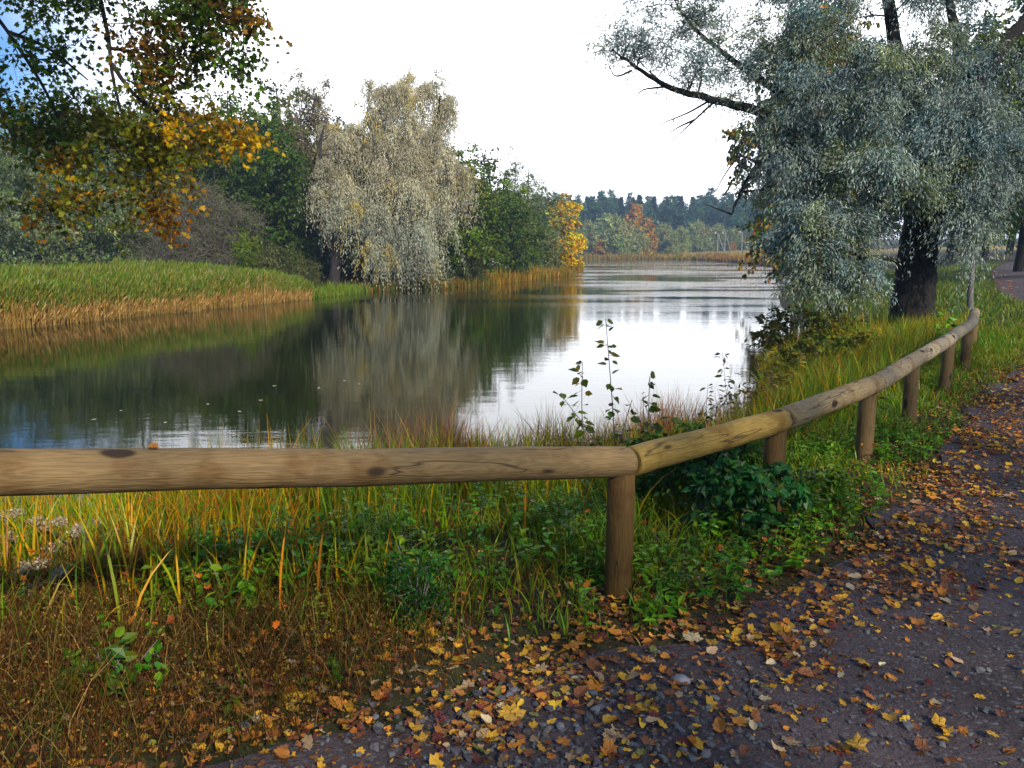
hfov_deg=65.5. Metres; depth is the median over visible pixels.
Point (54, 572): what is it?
dead hemp agrimony
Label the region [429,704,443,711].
fallen leaf
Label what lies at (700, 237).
willow tree
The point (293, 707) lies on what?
fallen leaf
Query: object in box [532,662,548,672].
fallen leaf
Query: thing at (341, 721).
fallen leaf
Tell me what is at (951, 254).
park tree
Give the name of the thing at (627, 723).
fallen leaf
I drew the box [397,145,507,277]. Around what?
green tree
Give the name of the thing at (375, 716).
stone
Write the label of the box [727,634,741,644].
fallen leaf
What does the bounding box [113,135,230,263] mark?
green tree
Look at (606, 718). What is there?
fallen leaf
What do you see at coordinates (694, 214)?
leafy tree
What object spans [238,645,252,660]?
fallen leaf
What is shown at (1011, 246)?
park tree
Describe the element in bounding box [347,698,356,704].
fallen leaf
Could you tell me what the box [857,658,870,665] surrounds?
fallen leaf
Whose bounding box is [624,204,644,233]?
leafy tree
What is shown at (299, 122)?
sparse poplar tree
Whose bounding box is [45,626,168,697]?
dock plant
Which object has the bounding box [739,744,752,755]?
fallen leaf
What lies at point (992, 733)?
fallen leaf
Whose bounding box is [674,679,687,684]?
fallen leaf
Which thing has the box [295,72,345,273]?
sparse poplar tree
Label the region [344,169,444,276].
dark green tree
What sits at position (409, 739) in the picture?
fallen leaf
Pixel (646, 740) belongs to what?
fallen leaf
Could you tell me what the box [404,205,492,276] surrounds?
dark green tree
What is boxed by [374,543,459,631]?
dark green herb
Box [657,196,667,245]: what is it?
leafy tree
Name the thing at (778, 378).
bank shrub
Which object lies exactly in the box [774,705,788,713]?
fallen leaf
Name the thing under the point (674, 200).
leafy tree
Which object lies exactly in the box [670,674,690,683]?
stone
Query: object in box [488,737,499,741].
fallen leaf
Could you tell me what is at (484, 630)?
fallen leaf
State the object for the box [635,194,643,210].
spruce tree
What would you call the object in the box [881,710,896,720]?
fallen leaf
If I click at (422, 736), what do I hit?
fallen leaf
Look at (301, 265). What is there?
riverside shrub
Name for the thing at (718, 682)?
fallen leaf
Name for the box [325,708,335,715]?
fallen leaf
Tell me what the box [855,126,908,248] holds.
park tree
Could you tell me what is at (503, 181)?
green tree
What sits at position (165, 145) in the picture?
maple tree
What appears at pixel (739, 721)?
fallen leaf
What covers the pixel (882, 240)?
park tree
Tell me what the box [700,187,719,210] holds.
leafy tree
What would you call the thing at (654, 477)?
leafy shrub
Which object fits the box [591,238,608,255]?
orange tree
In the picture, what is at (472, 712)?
fallen leaf
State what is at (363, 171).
dark green tree
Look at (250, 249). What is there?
bush
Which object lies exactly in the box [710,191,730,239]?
leafy tree
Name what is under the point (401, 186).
weeping willow
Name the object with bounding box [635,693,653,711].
fallen leaf
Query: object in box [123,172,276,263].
bare grey shrub
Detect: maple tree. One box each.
[0,0,292,255]
[542,192,587,267]
[715,0,884,294]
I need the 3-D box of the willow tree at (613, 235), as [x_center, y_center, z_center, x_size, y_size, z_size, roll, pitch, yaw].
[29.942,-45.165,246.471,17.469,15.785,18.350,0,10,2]
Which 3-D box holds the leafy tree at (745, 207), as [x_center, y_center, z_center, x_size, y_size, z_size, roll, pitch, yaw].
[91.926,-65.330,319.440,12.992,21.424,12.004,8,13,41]
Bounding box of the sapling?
[553,318,681,490]
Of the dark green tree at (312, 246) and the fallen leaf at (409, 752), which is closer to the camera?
the fallen leaf at (409, 752)
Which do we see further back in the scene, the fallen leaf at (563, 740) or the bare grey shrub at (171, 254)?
the bare grey shrub at (171, 254)
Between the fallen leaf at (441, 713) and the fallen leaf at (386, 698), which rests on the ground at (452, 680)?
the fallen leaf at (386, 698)
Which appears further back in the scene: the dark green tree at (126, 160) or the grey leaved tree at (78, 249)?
the dark green tree at (126, 160)
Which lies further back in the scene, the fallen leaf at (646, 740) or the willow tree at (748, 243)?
the willow tree at (748, 243)
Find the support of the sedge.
on the ground at (452, 680)
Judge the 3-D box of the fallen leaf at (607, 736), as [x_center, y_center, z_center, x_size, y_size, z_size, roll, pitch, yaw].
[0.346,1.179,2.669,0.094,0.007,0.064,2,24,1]
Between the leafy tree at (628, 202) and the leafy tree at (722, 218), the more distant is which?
the leafy tree at (628, 202)
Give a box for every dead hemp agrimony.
[0,503,60,561]
[13,555,78,595]
[36,515,99,564]
[72,518,135,558]
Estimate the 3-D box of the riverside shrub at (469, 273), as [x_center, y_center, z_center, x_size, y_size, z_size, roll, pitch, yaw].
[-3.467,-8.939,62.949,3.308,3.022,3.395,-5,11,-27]
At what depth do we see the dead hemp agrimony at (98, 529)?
4.42 m
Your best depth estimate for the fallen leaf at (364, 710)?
2.80 m
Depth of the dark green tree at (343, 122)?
66.90 m
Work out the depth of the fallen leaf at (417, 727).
2.69 m
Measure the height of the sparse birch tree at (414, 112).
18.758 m
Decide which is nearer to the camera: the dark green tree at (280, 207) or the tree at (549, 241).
the dark green tree at (280, 207)
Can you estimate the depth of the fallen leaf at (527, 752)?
2.58 m
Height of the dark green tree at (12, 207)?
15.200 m
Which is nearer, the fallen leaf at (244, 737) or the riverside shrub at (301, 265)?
the fallen leaf at (244, 737)
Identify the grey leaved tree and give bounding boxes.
[0,98,141,267]
[0,114,79,267]
[51,93,189,263]
[115,95,224,246]
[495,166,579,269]
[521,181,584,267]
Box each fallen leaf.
[140,442,159,448]
[187,715,198,730]
[193,712,204,718]
[193,723,212,735]
[236,706,252,715]
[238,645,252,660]
[240,729,259,745]
[256,690,275,699]
[259,628,268,638]
[266,720,283,737]
[280,701,297,714]
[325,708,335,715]
[337,718,349,723]
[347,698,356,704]
[357,707,372,713]
[364,689,384,700]
[375,694,391,704]
[381,680,397,688]
[397,734,414,744]
[404,688,411,693]
[405,746,426,756]
[409,719,423,731]
[410,731,427,741]
[420,641,440,647]
[427,659,448,664]
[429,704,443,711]
[433,724,448,739]
[438,709,449,718]
[449,729,458,734]
[451,717,464,725]
[453,659,466,663]
[455,688,465,695]
[462,679,474,685]
[465,669,476,676]
[468,710,482,717]
[469,732,475,739]
[478,627,487,634]
[480,679,492,691]
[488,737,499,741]
[492,622,502,632]
[493,672,505,680]
[497,702,532,729]
[505,694,519,702]
[523,749,539,757]
[524,735,538,741]
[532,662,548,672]
[550,633,567,639]
[553,696,563,700]
[555,736,569,748]
[560,685,569,693]
[562,641,574,653]
[574,709,584,714]
[575,755,590,763]
[589,632,602,643]
[592,738,618,752]
[593,628,606,637]
[598,714,616,724]
[601,728,615,741]
[610,654,620,662]
[620,627,627,632]
[624,635,633,641]
[624,715,637,725]
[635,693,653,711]
[640,734,658,753]
[641,655,656,662]
[646,683,656,690]
[648,645,656,653]
[662,634,673,639]
[664,688,675,698]
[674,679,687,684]
[675,691,682,697]
[682,631,703,648]
[697,684,707,688]
[705,638,718,644]
[712,628,720,632]
[713,678,723,690]
[718,662,733,666]
[726,707,737,713]
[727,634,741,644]
[730,713,745,726]
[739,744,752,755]
[759,695,771,699]
[768,735,800,745]
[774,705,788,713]
[817,591,827,597]
[828,621,846,630]
[845,732,869,752]
[846,582,854,589]
[849,696,871,705]
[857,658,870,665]
[862,608,883,613]
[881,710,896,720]
[902,736,930,750]
[909,614,925,624]
[915,712,946,726]
[941,726,953,734]
[947,588,957,592]
[986,730,1004,736]
[1009,629,1021,633]
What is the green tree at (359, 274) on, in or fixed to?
on the ground at (452, 680)
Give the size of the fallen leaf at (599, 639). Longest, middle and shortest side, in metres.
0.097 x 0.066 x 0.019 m
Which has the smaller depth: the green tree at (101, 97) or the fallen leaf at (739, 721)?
the fallen leaf at (739, 721)
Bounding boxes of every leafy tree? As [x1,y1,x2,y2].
[567,198,589,238]
[575,194,585,208]
[583,195,602,234]
[590,195,619,233]
[594,189,614,220]
[607,189,626,215]
[612,197,618,213]
[624,191,635,212]
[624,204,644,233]
[642,194,660,210]
[643,202,659,236]
[656,195,688,238]
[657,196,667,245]
[658,194,677,231]
[677,195,689,226]
[682,199,704,238]
[686,194,707,207]
[699,199,719,246]
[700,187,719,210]
[708,193,738,245]
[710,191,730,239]
[724,200,748,241]
[733,196,751,242]
[746,192,758,238]
[747,207,764,228]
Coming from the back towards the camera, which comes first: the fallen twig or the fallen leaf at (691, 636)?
the fallen leaf at (691, 636)
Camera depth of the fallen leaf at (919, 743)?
2.60 m
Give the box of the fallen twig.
[745,661,757,707]
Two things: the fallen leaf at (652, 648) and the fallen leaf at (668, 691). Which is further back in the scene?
the fallen leaf at (652, 648)
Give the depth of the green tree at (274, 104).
75.85 m
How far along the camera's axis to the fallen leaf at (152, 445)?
2.64 m
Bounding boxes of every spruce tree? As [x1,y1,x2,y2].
[617,196,626,223]
[629,196,635,208]
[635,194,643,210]
[650,196,658,232]
[674,195,687,241]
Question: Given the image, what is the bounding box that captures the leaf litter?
[0,270,1023,767]
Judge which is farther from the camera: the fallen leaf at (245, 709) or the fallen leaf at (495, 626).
the fallen leaf at (495, 626)
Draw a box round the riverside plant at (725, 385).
[697,352,756,424]
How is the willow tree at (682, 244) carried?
on the ground at (452, 680)
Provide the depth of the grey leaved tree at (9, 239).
58.15 m
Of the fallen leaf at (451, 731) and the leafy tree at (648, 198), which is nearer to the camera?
the fallen leaf at (451, 731)
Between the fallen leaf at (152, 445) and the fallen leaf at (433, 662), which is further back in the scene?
the fallen leaf at (433, 662)
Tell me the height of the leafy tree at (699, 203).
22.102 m
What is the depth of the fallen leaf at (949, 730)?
2.67 m
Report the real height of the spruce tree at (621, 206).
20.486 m
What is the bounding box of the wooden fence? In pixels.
[0,308,979,600]
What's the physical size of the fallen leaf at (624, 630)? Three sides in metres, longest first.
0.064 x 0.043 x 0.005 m
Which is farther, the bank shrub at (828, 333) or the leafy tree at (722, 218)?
the leafy tree at (722, 218)
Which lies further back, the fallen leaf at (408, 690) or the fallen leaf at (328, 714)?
the fallen leaf at (408, 690)
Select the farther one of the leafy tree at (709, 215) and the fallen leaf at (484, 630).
the leafy tree at (709, 215)
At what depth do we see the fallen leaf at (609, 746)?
2.60 m
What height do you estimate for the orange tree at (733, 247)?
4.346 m
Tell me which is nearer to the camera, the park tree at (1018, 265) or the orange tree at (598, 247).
the park tree at (1018, 265)
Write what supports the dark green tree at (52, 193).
on the ground at (452, 680)
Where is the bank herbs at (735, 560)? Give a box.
[17,300,1020,724]
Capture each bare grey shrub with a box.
[122,198,223,264]
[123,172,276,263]
[168,194,281,269]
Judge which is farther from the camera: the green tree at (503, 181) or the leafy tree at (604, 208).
the leafy tree at (604, 208)
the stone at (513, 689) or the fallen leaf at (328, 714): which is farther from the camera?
the stone at (513, 689)
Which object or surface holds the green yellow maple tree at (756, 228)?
on the ground at (452, 680)
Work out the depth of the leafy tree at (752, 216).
299.35 m
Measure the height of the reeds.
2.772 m
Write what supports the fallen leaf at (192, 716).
on the ground at (452, 680)
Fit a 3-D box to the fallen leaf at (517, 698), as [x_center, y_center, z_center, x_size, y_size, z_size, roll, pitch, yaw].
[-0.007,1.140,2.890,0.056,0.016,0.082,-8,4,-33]
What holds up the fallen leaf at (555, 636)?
on the ground at (452, 680)
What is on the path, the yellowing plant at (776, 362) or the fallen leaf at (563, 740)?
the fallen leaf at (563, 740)
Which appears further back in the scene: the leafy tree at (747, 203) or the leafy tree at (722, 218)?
the leafy tree at (747, 203)
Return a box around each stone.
[239,720,249,731]
[372,713,378,719]
[508,687,516,692]
[556,722,563,729]
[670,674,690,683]
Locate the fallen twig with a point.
(747, 664)
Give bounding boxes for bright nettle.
[931,311,957,333]
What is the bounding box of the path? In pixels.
[197,262,1023,767]
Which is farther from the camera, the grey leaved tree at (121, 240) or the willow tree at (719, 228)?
the willow tree at (719, 228)
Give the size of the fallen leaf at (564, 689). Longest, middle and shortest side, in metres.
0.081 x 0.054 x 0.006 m
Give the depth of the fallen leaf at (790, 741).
2.64 m
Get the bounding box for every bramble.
[678,448,818,545]
[784,456,853,504]
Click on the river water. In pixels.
(507, 349)
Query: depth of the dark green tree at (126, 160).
81.00 m
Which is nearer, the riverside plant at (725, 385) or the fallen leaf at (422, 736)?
the fallen leaf at (422, 736)
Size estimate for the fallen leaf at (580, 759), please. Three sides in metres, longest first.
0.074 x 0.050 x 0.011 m
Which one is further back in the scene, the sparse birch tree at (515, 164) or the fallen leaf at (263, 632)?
the sparse birch tree at (515, 164)
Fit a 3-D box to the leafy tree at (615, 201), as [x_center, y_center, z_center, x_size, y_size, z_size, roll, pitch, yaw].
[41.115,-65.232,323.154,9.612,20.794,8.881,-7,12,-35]
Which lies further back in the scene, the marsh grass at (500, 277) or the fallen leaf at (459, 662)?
the marsh grass at (500, 277)
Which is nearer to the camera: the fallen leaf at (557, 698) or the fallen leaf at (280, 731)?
the fallen leaf at (280, 731)
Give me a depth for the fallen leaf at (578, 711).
2.81 m
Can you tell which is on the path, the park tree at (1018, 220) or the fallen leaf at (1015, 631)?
the fallen leaf at (1015, 631)
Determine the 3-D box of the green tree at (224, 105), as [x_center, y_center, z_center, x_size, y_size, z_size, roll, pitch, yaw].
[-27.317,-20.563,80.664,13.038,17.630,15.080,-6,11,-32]
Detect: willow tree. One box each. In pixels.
[575,219,600,254]
[582,213,637,255]
[625,227,654,253]
[654,222,675,252]
[660,246,682,253]
[665,226,693,252]
[683,220,715,251]
[704,223,732,250]
[725,226,745,250]
[737,224,755,250]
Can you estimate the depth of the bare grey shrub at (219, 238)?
53.38 m
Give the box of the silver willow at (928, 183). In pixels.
[583,0,1023,333]
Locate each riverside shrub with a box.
[250,240,316,288]
[292,257,330,286]
[407,252,460,283]
[451,254,492,284]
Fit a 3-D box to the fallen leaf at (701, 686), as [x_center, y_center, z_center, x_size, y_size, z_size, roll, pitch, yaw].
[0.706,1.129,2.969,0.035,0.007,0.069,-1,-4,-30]
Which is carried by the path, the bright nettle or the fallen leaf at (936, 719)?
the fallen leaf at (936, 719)
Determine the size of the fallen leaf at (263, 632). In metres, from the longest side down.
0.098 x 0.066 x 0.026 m
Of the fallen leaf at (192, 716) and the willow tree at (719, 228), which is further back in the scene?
the willow tree at (719, 228)
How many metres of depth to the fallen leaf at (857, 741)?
2.59 m
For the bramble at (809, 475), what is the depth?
5.24 m
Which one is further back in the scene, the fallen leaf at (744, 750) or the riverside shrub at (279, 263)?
the riverside shrub at (279, 263)
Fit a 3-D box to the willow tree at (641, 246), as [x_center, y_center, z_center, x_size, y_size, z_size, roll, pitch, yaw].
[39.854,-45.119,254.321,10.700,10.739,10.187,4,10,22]
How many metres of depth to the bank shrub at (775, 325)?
17.64 m
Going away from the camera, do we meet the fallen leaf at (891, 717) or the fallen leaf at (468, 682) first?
the fallen leaf at (891, 717)
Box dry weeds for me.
[0,480,680,767]
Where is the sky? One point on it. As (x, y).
(515, 68)
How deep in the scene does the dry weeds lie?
3.01 m
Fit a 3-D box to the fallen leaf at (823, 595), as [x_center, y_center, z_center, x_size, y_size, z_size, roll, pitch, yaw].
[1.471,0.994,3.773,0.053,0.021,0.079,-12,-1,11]
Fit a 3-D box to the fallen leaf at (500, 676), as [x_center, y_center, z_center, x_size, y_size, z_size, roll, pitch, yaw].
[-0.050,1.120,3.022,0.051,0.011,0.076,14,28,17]
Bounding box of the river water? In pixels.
[0,259,799,516]
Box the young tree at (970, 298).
[922,12,1023,314]
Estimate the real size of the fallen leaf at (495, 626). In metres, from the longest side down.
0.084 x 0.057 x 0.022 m
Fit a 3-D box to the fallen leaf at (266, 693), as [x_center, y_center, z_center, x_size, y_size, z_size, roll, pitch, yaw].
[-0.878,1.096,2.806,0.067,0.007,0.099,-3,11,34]
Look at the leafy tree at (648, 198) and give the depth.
352.03 m
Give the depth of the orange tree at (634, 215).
264.70 m
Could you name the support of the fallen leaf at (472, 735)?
on the path
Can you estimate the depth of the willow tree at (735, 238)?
276.13 m
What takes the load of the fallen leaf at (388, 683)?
on the ground at (452, 680)
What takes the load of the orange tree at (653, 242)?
on the ground at (452, 680)
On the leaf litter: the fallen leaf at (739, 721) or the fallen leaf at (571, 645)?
the fallen leaf at (571, 645)
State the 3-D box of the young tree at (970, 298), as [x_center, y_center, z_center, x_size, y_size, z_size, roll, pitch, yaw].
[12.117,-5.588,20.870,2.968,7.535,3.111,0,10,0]
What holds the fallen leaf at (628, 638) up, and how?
on the ground at (452, 680)
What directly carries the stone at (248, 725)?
on the ground at (452, 680)
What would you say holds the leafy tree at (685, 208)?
on the ground at (452, 680)
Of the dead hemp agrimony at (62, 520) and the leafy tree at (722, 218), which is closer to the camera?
the dead hemp agrimony at (62, 520)
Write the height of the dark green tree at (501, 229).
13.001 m
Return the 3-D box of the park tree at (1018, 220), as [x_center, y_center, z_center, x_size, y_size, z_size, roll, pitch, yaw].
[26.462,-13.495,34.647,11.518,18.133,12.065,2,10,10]
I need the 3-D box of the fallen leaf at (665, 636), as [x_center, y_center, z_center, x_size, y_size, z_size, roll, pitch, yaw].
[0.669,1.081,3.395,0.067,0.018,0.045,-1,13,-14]
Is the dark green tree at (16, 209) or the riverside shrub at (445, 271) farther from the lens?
the dark green tree at (16, 209)
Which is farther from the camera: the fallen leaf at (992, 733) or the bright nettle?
the bright nettle
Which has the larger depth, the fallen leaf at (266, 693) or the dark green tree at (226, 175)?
the dark green tree at (226, 175)
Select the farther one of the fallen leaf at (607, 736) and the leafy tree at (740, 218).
the leafy tree at (740, 218)
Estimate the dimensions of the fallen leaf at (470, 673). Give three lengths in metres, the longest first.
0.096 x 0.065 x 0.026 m
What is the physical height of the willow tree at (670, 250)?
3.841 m
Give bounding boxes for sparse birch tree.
[389,72,430,171]
[407,66,464,181]
[498,144,533,229]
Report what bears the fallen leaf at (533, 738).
on the path
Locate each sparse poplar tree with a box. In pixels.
[267,64,328,275]
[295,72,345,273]
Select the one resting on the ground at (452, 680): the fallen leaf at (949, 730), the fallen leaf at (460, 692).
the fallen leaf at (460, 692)
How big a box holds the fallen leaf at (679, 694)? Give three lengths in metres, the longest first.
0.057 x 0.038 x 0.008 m
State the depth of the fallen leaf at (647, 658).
3.18 m
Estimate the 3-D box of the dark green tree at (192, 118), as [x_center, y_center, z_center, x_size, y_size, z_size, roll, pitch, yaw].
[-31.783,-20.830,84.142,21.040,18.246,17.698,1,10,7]
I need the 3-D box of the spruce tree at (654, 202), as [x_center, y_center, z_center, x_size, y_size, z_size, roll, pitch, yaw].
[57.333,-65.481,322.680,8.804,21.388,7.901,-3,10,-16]
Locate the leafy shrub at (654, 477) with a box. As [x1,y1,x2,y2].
[624,399,792,507]
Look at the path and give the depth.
3.04 m
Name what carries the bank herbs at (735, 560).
on the ground at (452, 680)
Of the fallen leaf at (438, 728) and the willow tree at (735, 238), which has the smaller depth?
the fallen leaf at (438, 728)
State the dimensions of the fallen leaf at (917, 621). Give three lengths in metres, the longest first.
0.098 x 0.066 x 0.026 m
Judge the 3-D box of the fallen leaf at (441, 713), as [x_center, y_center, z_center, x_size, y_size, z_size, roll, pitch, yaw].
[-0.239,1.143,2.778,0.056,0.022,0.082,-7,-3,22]
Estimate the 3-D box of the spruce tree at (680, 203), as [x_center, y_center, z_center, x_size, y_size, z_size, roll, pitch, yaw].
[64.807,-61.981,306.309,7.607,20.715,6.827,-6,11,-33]
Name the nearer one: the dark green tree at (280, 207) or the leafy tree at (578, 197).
the dark green tree at (280, 207)
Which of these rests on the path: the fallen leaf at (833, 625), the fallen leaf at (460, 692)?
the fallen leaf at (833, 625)
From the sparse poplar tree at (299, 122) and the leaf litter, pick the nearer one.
the leaf litter
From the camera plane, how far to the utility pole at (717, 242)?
218.49 m
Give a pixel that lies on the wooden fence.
(68, 472)
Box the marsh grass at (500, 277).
[292,249,865,300]
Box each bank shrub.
[733,360,814,413]
[744,296,872,365]
[769,318,891,373]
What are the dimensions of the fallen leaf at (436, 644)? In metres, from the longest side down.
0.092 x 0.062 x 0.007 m
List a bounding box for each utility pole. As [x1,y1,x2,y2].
[715,232,724,252]
[722,232,731,252]
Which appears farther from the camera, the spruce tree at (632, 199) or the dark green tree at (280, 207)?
the spruce tree at (632, 199)
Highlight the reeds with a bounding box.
[0,254,314,329]
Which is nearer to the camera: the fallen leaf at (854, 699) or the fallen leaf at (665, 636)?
the fallen leaf at (854, 699)
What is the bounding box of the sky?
[0,0,1023,238]
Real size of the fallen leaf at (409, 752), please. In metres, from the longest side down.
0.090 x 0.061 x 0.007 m
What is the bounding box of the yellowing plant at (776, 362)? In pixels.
[755,342,805,407]
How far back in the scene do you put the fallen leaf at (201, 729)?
2.57 m
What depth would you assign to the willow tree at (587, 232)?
256.85 m
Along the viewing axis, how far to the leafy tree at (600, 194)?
319.33 m
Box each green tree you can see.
[0,90,85,259]
[0,162,25,251]
[2,101,113,257]
[40,87,143,259]
[53,97,165,259]
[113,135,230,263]
[140,92,237,243]
[172,90,306,263]
[197,88,262,218]
[204,95,362,270]
[222,78,316,244]
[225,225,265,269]
[273,185,358,281]
[296,114,389,275]
[323,197,389,280]
[336,102,406,273]
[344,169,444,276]
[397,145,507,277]
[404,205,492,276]
[448,141,546,277]
[477,168,556,270]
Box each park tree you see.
[844,189,902,262]
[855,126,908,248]
[942,207,1013,259]
[949,0,1023,271]
[973,69,1023,262]
[980,19,1023,245]
[1005,196,1019,253]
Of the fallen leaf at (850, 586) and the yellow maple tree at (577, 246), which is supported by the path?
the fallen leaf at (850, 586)
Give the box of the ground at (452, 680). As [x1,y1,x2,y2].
[0,238,1023,767]
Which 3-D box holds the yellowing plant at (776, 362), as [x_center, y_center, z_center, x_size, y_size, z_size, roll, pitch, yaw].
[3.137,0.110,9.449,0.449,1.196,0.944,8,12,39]
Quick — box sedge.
[0,308,988,635]
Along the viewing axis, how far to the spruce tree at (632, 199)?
323.03 m
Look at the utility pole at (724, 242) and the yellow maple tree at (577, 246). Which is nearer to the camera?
the yellow maple tree at (577, 246)
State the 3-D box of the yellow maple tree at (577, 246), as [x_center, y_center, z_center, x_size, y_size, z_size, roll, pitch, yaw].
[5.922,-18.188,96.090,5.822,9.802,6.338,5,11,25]
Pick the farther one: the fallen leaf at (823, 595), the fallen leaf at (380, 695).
the fallen leaf at (823, 595)
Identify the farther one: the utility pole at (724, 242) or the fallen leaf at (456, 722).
the utility pole at (724, 242)
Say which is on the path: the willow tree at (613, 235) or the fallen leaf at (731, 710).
the fallen leaf at (731, 710)
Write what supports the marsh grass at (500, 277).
on the ground at (452, 680)
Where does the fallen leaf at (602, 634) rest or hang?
on the ground at (452, 680)
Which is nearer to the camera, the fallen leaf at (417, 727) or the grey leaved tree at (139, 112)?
the fallen leaf at (417, 727)
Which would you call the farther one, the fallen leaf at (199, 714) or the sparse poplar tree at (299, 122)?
the sparse poplar tree at (299, 122)
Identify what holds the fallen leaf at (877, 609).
on the path
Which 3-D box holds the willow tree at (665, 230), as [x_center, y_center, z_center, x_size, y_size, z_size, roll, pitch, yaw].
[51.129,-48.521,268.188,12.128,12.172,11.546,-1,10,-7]
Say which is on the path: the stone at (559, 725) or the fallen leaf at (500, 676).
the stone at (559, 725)
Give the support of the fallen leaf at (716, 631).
on the leaf litter
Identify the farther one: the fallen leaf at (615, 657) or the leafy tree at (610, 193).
the leafy tree at (610, 193)
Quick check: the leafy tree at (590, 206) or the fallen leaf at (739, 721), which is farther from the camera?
the leafy tree at (590, 206)
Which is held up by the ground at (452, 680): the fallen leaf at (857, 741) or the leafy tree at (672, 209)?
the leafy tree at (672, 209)
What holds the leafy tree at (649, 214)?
on the ground at (452, 680)
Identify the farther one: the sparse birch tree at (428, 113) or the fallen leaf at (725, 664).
the sparse birch tree at (428, 113)
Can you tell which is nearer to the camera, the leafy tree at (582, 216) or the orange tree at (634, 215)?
the orange tree at (634, 215)
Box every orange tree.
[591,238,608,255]
[621,202,658,252]
[644,231,657,253]
[727,241,736,250]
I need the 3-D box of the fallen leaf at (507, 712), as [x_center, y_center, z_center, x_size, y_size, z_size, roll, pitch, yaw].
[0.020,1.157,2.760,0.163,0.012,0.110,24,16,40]
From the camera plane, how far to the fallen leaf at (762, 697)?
2.89 m
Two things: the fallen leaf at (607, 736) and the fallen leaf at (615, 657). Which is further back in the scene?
the fallen leaf at (615, 657)
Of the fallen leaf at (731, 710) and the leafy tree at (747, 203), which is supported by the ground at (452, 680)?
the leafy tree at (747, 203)
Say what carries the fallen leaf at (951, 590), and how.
on the path
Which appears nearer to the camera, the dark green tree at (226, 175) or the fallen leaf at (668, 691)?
the fallen leaf at (668, 691)
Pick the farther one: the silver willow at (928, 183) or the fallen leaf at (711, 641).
the silver willow at (928, 183)
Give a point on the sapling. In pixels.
(654, 408)
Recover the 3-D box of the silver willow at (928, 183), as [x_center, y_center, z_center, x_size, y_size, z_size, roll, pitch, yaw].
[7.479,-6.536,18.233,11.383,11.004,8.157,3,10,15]
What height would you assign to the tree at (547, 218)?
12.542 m
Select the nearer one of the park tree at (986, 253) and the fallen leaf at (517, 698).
the fallen leaf at (517, 698)
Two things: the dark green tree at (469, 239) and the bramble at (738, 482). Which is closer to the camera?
the bramble at (738, 482)
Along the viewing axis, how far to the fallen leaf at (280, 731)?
2.62 m
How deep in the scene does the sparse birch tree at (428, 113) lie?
70.98 m
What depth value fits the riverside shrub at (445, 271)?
61.15 m
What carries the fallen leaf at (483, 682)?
on the ground at (452, 680)
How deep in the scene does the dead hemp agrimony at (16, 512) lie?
4.30 m
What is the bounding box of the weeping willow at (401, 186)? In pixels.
[294,67,487,289]

